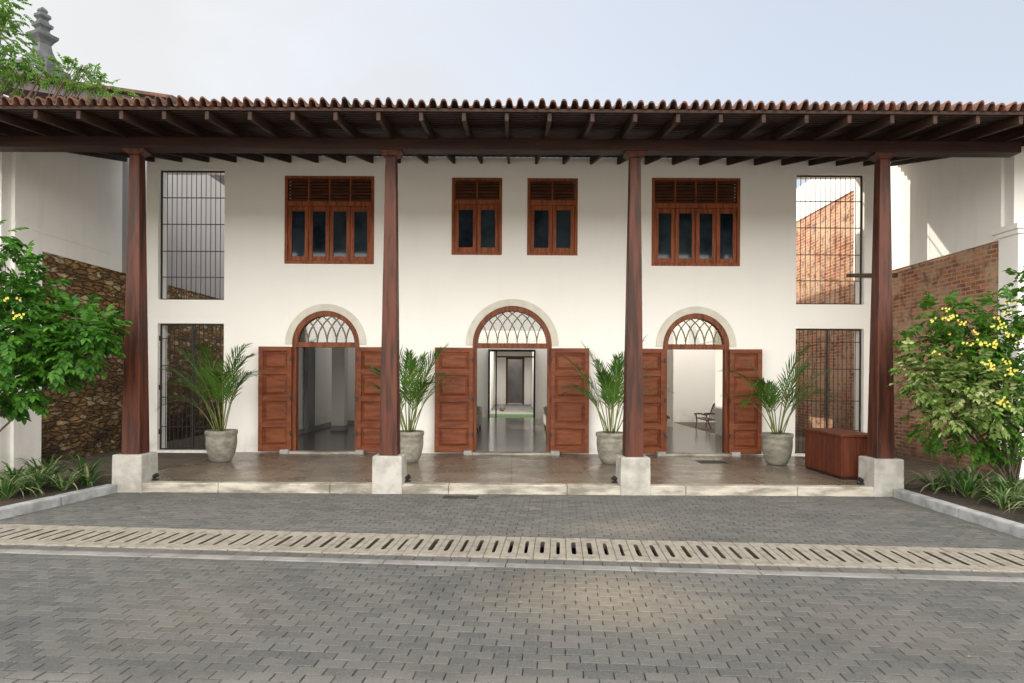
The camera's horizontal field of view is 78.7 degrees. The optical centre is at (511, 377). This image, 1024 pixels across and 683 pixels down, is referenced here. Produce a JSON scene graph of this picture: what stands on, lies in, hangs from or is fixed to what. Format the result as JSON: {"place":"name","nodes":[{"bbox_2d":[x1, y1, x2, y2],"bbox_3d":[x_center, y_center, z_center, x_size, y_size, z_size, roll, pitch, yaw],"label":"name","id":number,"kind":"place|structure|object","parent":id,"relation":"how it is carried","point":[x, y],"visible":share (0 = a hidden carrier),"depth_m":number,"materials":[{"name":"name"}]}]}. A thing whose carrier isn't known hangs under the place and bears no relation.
{"place":"outdoors","nodes":[
{"label":"outdoors","id":0,"kind":"place"},
{"bbox_2d":[0,435,207,483],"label":"side path","id":1,"kind":"structure","parent":0,"point":[167,460],"depth_m":11.59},
{"bbox_2d":[477,406,481,430],"bbox_3d":[-1.492,1.191,18.500,1.130,0.640,1.800,0,0,0],"label":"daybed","id":2,"kind":"object","parent":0,"point":[479,415],"visible":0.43,"depth_m":17.83,"materials":[{"name":"grey wood"}]},
{"bbox_2d":[499,404,504,410],"bbox_3d":[-0.458,1.372,28.600,0.300,0.330,0.300,0,0,0],"label":"garden pot","id":3,"kind":"object","parent":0,"point":[501,407],"visible":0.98,"depth_m":28.48,"materials":[{"name":"grey concrete"}]},
{"bbox_2d":[151,452,863,484],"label":"porch floor","id":4,"kind":"structure","parent":0,"point":[449,468],"depth_m":10.37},
{"bbox_2d":[152,473,158,479],"bbox_3d":[-5.252,1.454,9.204,0.089,0.104,0.079,0,0,0],"label":"spotlight","id":5,"kind":"object","parent":4,"relation":"on","point":[155,475],"visible":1,"depth_m":9.19,"materials":[{"name":"black metal"}]},
{"bbox_2d":[158,342,270,461],"bbox_3d":[-5.462,0.414,11.247,2.051,2.190,2.040,0,0,0],"label":"potted palm","id":6,"kind":"object","parent":4,"relation":"on","point":[221,444],"visible":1,"depth_m":11.16,"materials":[{"name":"plant"}]},
{"bbox_2d":[405,474,410,481],"bbox_3d":[-1.532,1.475,9.204,0.089,0.104,0.079,0,0,0],"label":"spotlight","id":7,"kind":"object","parent":4,"relation":"on","point":[408,477],"visible":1,"depth_m":9.18,"materials":[{"name":"black metal"}]},
{"bbox_2d":[356,345,464,462],"bbox_3d":[-1.812,0.329,11.351,2.124,2.400,1.443,0,0,0],"label":"potted palm","id":8,"kind":"object","parent":4,"relation":"on","point":[411,442],"visible":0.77,"depth_m":11.12,"materials":[{"name":"plant"}]},
{"bbox_2d":[558,336,668,463],"bbox_3d":[1.868,0.368,11.370,2.208,2.365,1.622,0,0,0],"label":"potted palm","id":9,"kind":"object","parent":4,"relation":"on","point":[609,445],"visible":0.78,"depth_m":11.12,"materials":[{"name":"plant"}]},
{"bbox_2d":[611,475,616,482],"bbox_3d":[1.510,1.492,9.204,0.089,0.104,0.079,0,0,0],"label":"spotlight","id":10,"kind":"object","parent":4,"relation":"on","point":[614,478],"visible":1,"depth_m":9.18,"materials":[{"name":"black metal"}]},
{"bbox_2d":[719,344,837,464],"bbox_3d":[4.779,0.492,11.473,2.248,2.150,1.831,0,0,0],"label":"potted palm","id":11,"kind":"object","parent":4,"relation":"on","point":[777,447],"visible":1,"depth_m":11.15,"materials":[{"name":"plant"}]},
{"bbox_2d":[803,428,866,479],"bbox_3d":[5.321,1.221,10.178,0.585,0.700,1.245,0,0,0],"label":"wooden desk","id":12,"kind":"object","parent":4,"relation":"on","point":[835,452],"visible":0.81,"depth_m":9.82,"materials":[{"name":"brown wood"}]},
{"bbox_2d":[857,477,863,483],"bbox_3d":[5.135,1.513,9.204,0.089,0.104,0.079,0,0,0],"label":"spotlight","id":13,"kind":"object","parent":4,"relation":"on","point":[860,479],"visible":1,"depth_m":9.19,"materials":[{"name":"black metal"}]},
{"bbox_2d":[490,404,532,413],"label":"courtyard paving","id":14,"kind":"structure","parent":0,"point":[518,408],"depth_m":30.20,"materials":[{"name":"stone"}]},
{"bbox_2d":[490,352,533,409],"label":"courtyard building","id":15,"kind":"structure","parent":14,"relation":"on","point":[514,380],"depth_m":36.00,"materials":[{"name":"paint"}]},
{"bbox_2d":[490,414,532,417],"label":"lawn","id":16,"kind":"structure","parent":0,"point":[513,415],"depth_m":25.07,"materials":[{"name":"green plant"}]},
{"bbox_2d":[0,492,1023,682],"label":"paved driveway","id":17,"kind":"structure","parent":0,"point":[87,619],"depth_m":4.61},
{"bbox_2d":[442,495,477,498],"bbox_3d":[-0.720,1.666,8.700,0.480,0.020,0.200,0,0,0],"label":"drain cover","id":18,"kind":"object","parent":17,"relation":"on","point":[460,497],"visible":1,"depth_m":8.66,"materials":[{"name":"black metal"}]},
{"bbox_2d":[0,524,1023,572],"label":"drain","id":19,"kind":"object","parent":17,"relation":"in","point":[834,556],"visible":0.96,"depth_m":6.12,"materials":[{"name":"concrete"}]},
{"bbox_2d":[0,0,1023,187],"label":"sky","id":20,"kind":"structure","parent":0,"point":[832,51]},
{"bbox_2d":[543,406,546,426],"bbox_3d":[1.508,1.209,18.500,1.070,0.640,1.800,0,0,0],"label":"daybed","id":21,"kind":"object","parent":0,"point":[545,417],"visible":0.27,"depth_m":18.45,"materials":[{"name":"white wood"}]},
{"bbox_2d":[255,403,897,682],"bbox_3d":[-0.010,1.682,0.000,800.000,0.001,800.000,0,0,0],"label":"ground","id":22,"kind":"structure","parent":0,"point":[554,611],"depth_m":4.31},
{"bbox_2d":[12,7,71,98],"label":"church tower","id":23,"kind":"structure","parent":22,"relation":"on","point":[44,38],"depth_m":31.74,"materials":[{"name":"grey stone"}]},
{"bbox_2d":[0,481,104,506],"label":"planting bed","id":24,"kind":"object","parent":22,"relation":"on","point":[49,490],"depth_m":8.35,"materials":[{"name":"soil"}]},
{"bbox_2d":[0,471,36,496],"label":"strap plant","id":25,"kind":"object","parent":24,"relation":"on","point":[22,483],"visible":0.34,"depth_m":8.26,"materials":[{"name":"green plant"}]},
{"bbox_2d":[0,461,50,485],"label":"strap plant","id":26,"kind":"object","parent":24,"relation":"on","point":[10,476],"visible":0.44,"depth_m":8.44,"materials":[{"name":"green plant"}]},
{"bbox_2d":[0,471,51,498],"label":"strap plant","id":27,"kind":"object","parent":24,"relation":"on","point":[4,488],"visible":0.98,"depth_m":7.98,"materials":[{"name":"green plant"}]},
{"bbox_2d":[3,472,71,497],"bbox_3d":[-6.418,1.409,8.383,0.935,0.332,0.874,0,0,24],"label":"strap plant","id":28,"kind":"object","parent":24,"relation":"on","point":[28,491],"visible":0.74,"depth_m":8.31,"materials":[{"name":"green plant"}]},
{"bbox_2d":[7,467,72,487],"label":"strap plant","id":29,"kind":"object","parent":24,"relation":"on","point":[38,477],"visible":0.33,"depth_m":8.73,"materials":[{"name":"green plant"}]},
{"bbox_2d":[0,457,80,486],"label":"strap plant","id":30,"kind":"object","parent":24,"relation":"on","point":[35,469],"visible":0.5,"depth_m":8.87,"materials":[{"name":"green plant"}]},
{"bbox_2d":[17,460,76,483],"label":"strap plant","id":31,"kind":"object","parent":24,"relation":"on","point":[51,468],"visible":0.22,"depth_m":9.11,"materials":[{"name":"green plant"}]},
{"bbox_2d":[14,454,82,482],"bbox_3d":[-6.762,1.351,9.167,1.067,0.443,1.065,0,0,25],"label":"strap plant","id":32,"kind":"object","parent":24,"relation":"on","point":[46,465],"visible":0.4,"depth_m":9.15,"materials":[{"name":"green plant"}]},
{"bbox_2d":[19,464,95,490],"bbox_3d":[-6.202,1.405,8.596,0.905,0.344,0.968,0,0,-29],"label":"strap plant","id":33,"kind":"object","parent":24,"relation":"on","point":[67,484],"visible":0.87,"depth_m":8.61,"materials":[{"name":"green plant"}]},
{"bbox_2d":[0,220,135,431],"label":"flowering shrub","id":34,"kind":"object","parent":24,"relation":"on","point":[34,355],"visible":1,"depth_m":8.06,"materials":[{"name":"green plant"}]},
{"bbox_2d":[45,452,114,479],"bbox_3d":[-6.409,1.332,9.337,1.175,0.443,1.101,0,0,-43],"label":"strap plant","id":35,"kind":"object","parent":24,"relation":"on","point":[93,469],"visible":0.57,"depth_m":9.30,"materials":[{"name":"green plant"}]},
{"bbox_2d":[63,465,111,485],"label":"strap plant","id":36,"kind":"object","parent":24,"relation":"on","point":[85,482],"visible":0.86,"depth_m":8.96,"materials":[{"name":"green plant"}]},
{"bbox_2d":[0,484,115,519],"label":"kerb","id":37,"kind":"structure","parent":22,"relation":"on","point":[21,508],"depth_m":7.92,"materials":[{"name":"concrete"}]},
{"bbox_2d":[0,0,138,99],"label":"tree","id":38,"kind":"object","parent":22,"relation":"on","point":[7,71],"visible":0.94,"depth_m":13.78,"materials":[{"name":"green plant"}]},
{"bbox_2d":[0,152,224,471],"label":"boundary wall","id":39,"kind":"structure","parent":22,"relation":"on","point":[69,211],"depth_m":12.17,"materials":[{"name":"paint"}]},
{"bbox_2d":[0,73,224,185],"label":"neighbouring building","id":40,"kind":"structure","parent":22,"relation":"on","point":[43,93],"depth_m":17.00,"materials":[{"name":"ceramic"}]},
{"bbox_2d":[142,481,873,496],"bbox_3d":[-0.060,1.688,9.019,11.336,0.304,0.158,0,0,0],"label":"porch step","id":41,"kind":"object","parent":22,"relation":"on","point":[503,488],"visible":0.48,"depth_m":8.94,"materials":[{"name":"concrete"}]},
{"bbox_2d":[0,95,1023,496],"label":"house","id":42,"kind":"structure","parent":22,"relation":"on","point":[360,237],"depth_m":12.65,"materials":[{"name":"white paint"}]},
{"bbox_2d":[158,324,223,449],"bbox_3d":[-6.515,0.188,12.733,1.335,2.558,0.067,0,0,0],"label":"iron grille","id":43,"kind":"object","parent":42,"relation":"attached to","point":[193,426],"visible":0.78,"depth_m":12.74,"materials":[{"name":"black metal"}]},
{"bbox_2d":[161,171,224,299],"bbox_3d":[-6.493,-2.897,12.750,1.328,2.628,0.030,0,0,0],"label":"iron grille","id":44,"kind":"object","parent":42,"relation":"attached to","point":[191,224],"visible":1,"depth_m":12.74,"materials":[{"name":"black metal"}]},
{"bbox_2d":[304,341,314,432],"bbox_3d":[-5.542,0.248,17.150,0.060,2.480,0.800,0,0,0],"label":"inner door","id":45,"kind":"structure","parent":42,"relation":"in","point":[309,352],"depth_m":17.00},
{"bbox_2d":[258,311,380,453],"bbox_3d":[-3.773,0.094,12.580,2.600,2.889,0.400,0,0,0],"label":"door","id":46,"kind":"structure","parent":42,"relation":"in","point":[278,396],"depth_m":12.53,"materials":[{"name":"brown wood"}]},
{"bbox_2d":[284,176,373,263],"bbox_3d":[-3.697,-3.191,12.749,1.810,1.780,0.242,0,0,0],"label":"window","id":47,"kind":"structure","parent":42,"relation":"in","point":[329,219],"depth_m":12.66,"materials":[{"name":"brown wood"}]},
{"bbox_2d":[451,178,501,254],"bbox_3d":[-0.711,-3.264,12.749,1.020,1.560,0.242,0,0,0],"label":"window","id":48,"kind":"structure","parent":42,"relation":"in","point":[477,205],"depth_m":12.65,"materials":[{"name":"brown wood"}]},
{"bbox_2d":[434,306,588,455],"bbox_3d":[0.000,0.055,12.580,3.082,3.009,0.400,0,0,0],"label":"door","id":49,"kind":"structure","parent":42,"relation":"in","point":[455,429],"depth_m":12.53,"materials":[{"name":"brown wood"}]},
{"bbox_2d":[527,178,577,255],"bbox_3d":[0.819,-3.255,12.749,1.020,1.560,0.242,0,0,0],"label":"window","id":50,"kind":"structure","parent":42,"relation":"in","point":[552,203],"depth_m":12.65,"materials":[{"name":"brown wood"}]},
{"bbox_2d":[651,178,739,265],"bbox_3d":[3.723,-3.149,12.749,1.790,1.780,0.242,0,0,0],"label":"window","id":51,"kind":"structure","parent":42,"relation":"in","point":[696,221],"depth_m":12.66,"materials":[{"name":"brown wood"}]},
{"bbox_2d":[643,313,761,456],"bbox_3d":[3.721,0.142,12.580,2.561,2.879,0.400,0,0,0],"label":"door","id":52,"kind":"structure","parent":42,"relation":"in","point":[741,428],"depth_m":12.53,"materials":[{"name":"brown wood"}]},
{"bbox_2d":[694,403,714,428],"bbox_3d":[6.087,1.172,19.276,0.488,0.787,0.800,0,0,-30],"label":"easy chair","id":53,"kind":"object","parent":42,"relation":"in","point":[711,413],"visible":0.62,"depth_m":19.19,"materials":[{"name":"brown wood"}]},
{"bbox_2d":[795,329,860,452],"bbox_3d":[6.425,0.277,12.733,1.375,2.528,0.067,0,0,0],"label":"iron grille","id":54,"kind":"object","parent":42,"relation":"attached to","point":[827,332],"visible":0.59,"depth_m":12.74,"materials":[{"name":"black metal"}]},
{"bbox_2d":[796,175,861,304],"bbox_3d":[6.446,-2.803,12.750,1.368,2.628,0.030,0,0,0],"label":"iron grille","id":55,"kind":"object","parent":42,"relation":"attached to","point":[830,228],"visible":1,"depth_m":12.74,"materials":[{"name":"black metal"}]},
{"bbox_2d":[0,549,1023,581],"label":"paving edge","id":56,"kind":"object","parent":22,"relation":"on","point":[593,568],"visible":0.45,"depth_m":5.52,"materials":[{"name":"concrete"}]},
{"bbox_2d":[795,147,1023,478],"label":"boundary wall","id":57,"kind":"structure","parent":22,"relation":"on","point":[957,224],"depth_m":12.24,"materials":[{"name":"white paint"}]},
{"bbox_2d":[893,489,1023,538],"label":"kerb","id":58,"kind":"structure","parent":22,"relation":"on","point":[1007,526],"depth_m":7.50,"materials":[{"name":"concrete"}]},
{"bbox_2d":[906,487,1023,523],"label":"planting bed","id":59,"kind":"object","parent":22,"relation":"on","point":[985,505],"depth_m":8.10,"materials":[{"name":"soil"}]},
{"bbox_2d":[903,466,964,495],"bbox_3d":[6.064,1.463,9.035,0.978,0.372,1.047,0,0,31],"label":"strap plant","id":60,"kind":"object","parent":59,"relation":"on","point":[932,486],"visible":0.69,"depth_m":8.99,"materials":[{"name":"green plant"}]},
{"bbox_2d":[913,461,989,492],"bbox_3d":[6.267,1.429,8.910,1.050,0.437,1.052,0,0,42],"label":"strap plant","id":61,"kind":"object","parent":59,"relation":"on","point":[950,488],"visible":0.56,"depth_m":8.86,"materials":[{"name":"green plant"}]},
{"bbox_2d":[888,266,1023,486],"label":"flowering shrub","id":62,"kind":"object","parent":59,"relation":"on","point":[987,416],"visible":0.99,"depth_m":8.14,"materials":[{"name":"green plant"}]},
{"bbox_2d":[947,464,997,479],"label":"strap plant","id":63,"kind":"object","parent":59,"relation":"on","point":[979,476],"visible":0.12,"depth_m":9.12,"materials":[{"name":"green plant"}]},
{"bbox_2d":[927,464,1018,497],"bbox_3d":[6.137,1.408,8.475,1.082,0.436,1.155,0,0,14],"label":"strap plant","id":64,"kind":"object","parent":59,"relation":"on","point":[969,484],"visible":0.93,"depth_m":8.45,"materials":[{"name":"green plant"}]},
{"bbox_2d":[948,472,1006,495],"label":"strap plant","id":65,"kind":"object","parent":59,"relation":"on","point":[981,485],"visible":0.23,"depth_m":8.63,"materials":[{"name":"green plant"}]},
{"bbox_2d":[946,474,1018,495],"bbox_3d":[6.526,1.462,8.623,1.000,0.380,1.070,0,0,28],"label":"strap plant","id":66,"kind":"object","parent":59,"relation":"on","point":[994,484],"visible":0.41,"depth_m":8.54,"materials":[{"name":"green plant"}]},
{"bbox_2d":[968,471,1023,504],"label":"strap plant","id":67,"kind":"object","parent":59,"relation":"on","point":[1011,486],"visible":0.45,"depth_m":7.95,"materials":[{"name":"green plant"}]},
{"bbox_2d":[970,483,1023,508],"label":"strap plant","id":68,"kind":"object","parent":59,"relation":"on","point":[1000,502],"visible":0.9,"depth_m":7.72,"materials":[{"name":"green plant"}]},
{"bbox_2d":[970,487,1023,511],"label":"strap plant","id":69,"kind":"object","parent":59,"relation":"on","point":[1013,504],"visible":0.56,"depth_m":7.78,"materials":[{"name":"green plant"}]},
{"bbox_2d":[976,472,1023,493],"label":"strap plant","id":70,"kind":"object","parent":59,"relation":"on","point":[997,484],"visible":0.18,"depth_m":8.36,"materials":[{"name":"green plant"}]},
{"bbox_2d":[980,472,1023,501],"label":"strap plant","id":71,"kind":"object","parent":59,"relation":"on","point":[1015,485],"visible":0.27,"depth_m":8.26,"materials":[{"name":"green plant"}]},
{"bbox_2d":[994,483,1023,513],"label":"strap plant","id":72,"kind":"object","parent":59,"relation":"on","point":[1014,500],"visible":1,"depth_m":7.14,"materials":[{"name":"green plant"}]},
{"bbox_2d":[695,460,728,463],"bbox_3d":[3.691,1.561,11.550,0.500,0.020,0.400,0,0,0],"label":"door mat","id":73,"kind":"object","parent":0,"point":[712,461],"depth_m":11.55,"materials":[{"name":"grey fabric"}]},
{"bbox_2d":[674,422,1022,488],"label":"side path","id":74,"kind":"structure","parent":0,"point":[914,464],"depth_m":11.29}
]}

